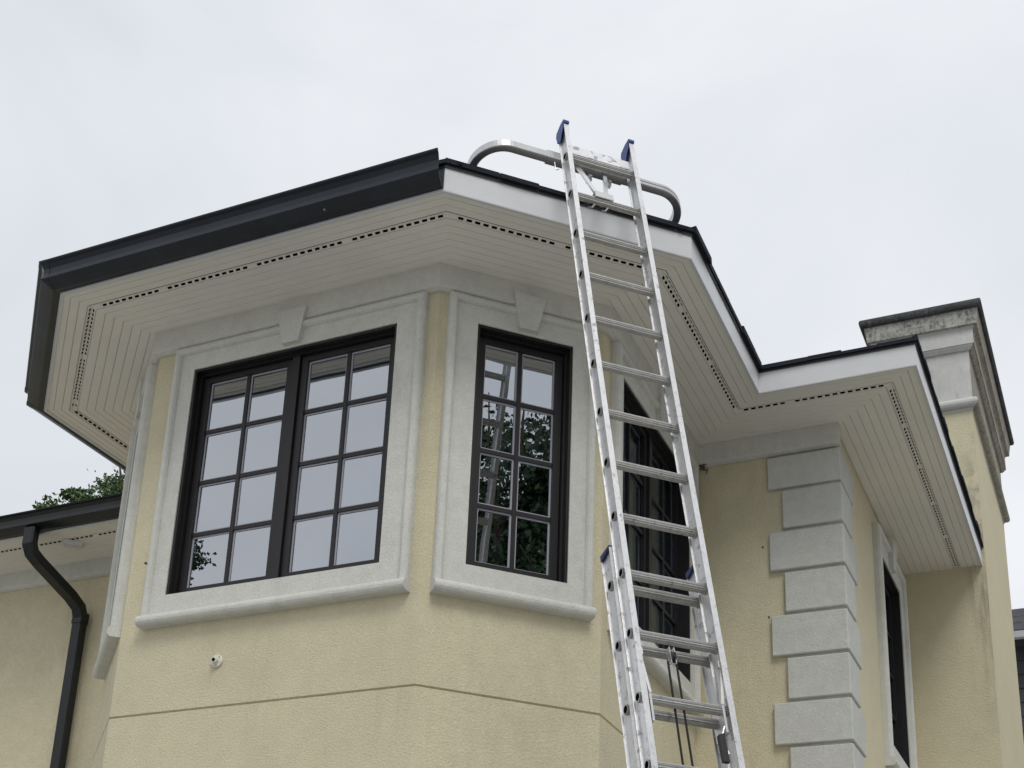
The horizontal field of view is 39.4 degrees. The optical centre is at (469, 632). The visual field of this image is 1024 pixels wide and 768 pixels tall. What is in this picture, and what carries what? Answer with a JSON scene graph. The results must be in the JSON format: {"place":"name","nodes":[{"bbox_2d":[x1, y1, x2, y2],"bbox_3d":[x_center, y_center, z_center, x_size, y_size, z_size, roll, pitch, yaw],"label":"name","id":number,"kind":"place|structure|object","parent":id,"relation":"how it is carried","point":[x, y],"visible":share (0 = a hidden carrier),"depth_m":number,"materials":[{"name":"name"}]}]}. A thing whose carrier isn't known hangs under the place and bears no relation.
{"place":"outdoors","nodes":[
{"label":"outdoors","id":0,"kind":"place"},
{"bbox_2d":[0,0,1023,608],"label":"sky","id":1,"kind":"structure","parent":0,"point":[837,165],"materials":[{"name":"white"}]},
{"bbox_2d":[1012,608,1023,739],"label":"neighbour house","id":2,"kind":"structure","parent":0,"point":[1018,620],"depth_m":19.67,"materials":[{"name":"grey"}]},
{"label":"ground","id":3,"kind":"structure","parent":0,"visible":0},
{"bbox_2d":[32,467,124,508],"bbox_3d":[-6.000,3.032,24.469,3.810,14.123,4.545,-7,-23,25],"label":"tree","id":4,"kind":"object","parent":3,"relation":"on","point":[110,487],"visible":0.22,"depth_m":25.11,"materials":[{"name":"green plant"}]},
{"bbox_2d":[0,147,1023,767],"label":"house","id":5,"kind":"structure","parent":3,"relation":"on","point":[342,431],"depth_m":8.15,"materials":[{"name":"beige paint"}]},
{"bbox_2d":[166,324,396,594],"bbox_3d":[-1.015,-0.937,8.031,1.372,1.447,0.152,-7,-23,25],"label":"window","id":6,"kind":"structure","parent":5,"relation":"in","point":[285,461],"depth_m":8.05,"materials":[{"name":"clear glass"}]},
{"bbox_2d":[466,324,572,582],"bbox_3d":[0.255,-0.959,7.800,0.575,1.446,0.152,10,-22,-18],"label":"window","id":7,"kind":"structure","parent":5,"relation":"in","point":[518,511],"depth_m":7.81,"materials":[{"name":"clear glass"}]},
{"bbox_2d":[623,380,689,681],"bbox_3d":[1.074,-0.577,8.710,0.152,1.446,1.370,-7,-22,24],"label":"window","id":8,"kind":"structure","parent":5,"relation":"in","point":[649,447],"depth_m":8.91,"materials":[{"name":"black glass"}]},
{"bbox_2d":[883,560,909,767],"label":"window","id":9,"kind":"structure","parent":5,"relation":"in","point":[892,600],"depth_m":10.92,"materials":[{"name":"black glass"}]},
{"bbox_2d":[468,119,744,767],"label":"extension ladder","id":10,"kind":"object","parent":3,"relation":"on","point":[639,714],"visible":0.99,"depth_m":6.20,"materials":[{"name":"metal"}]}
]}

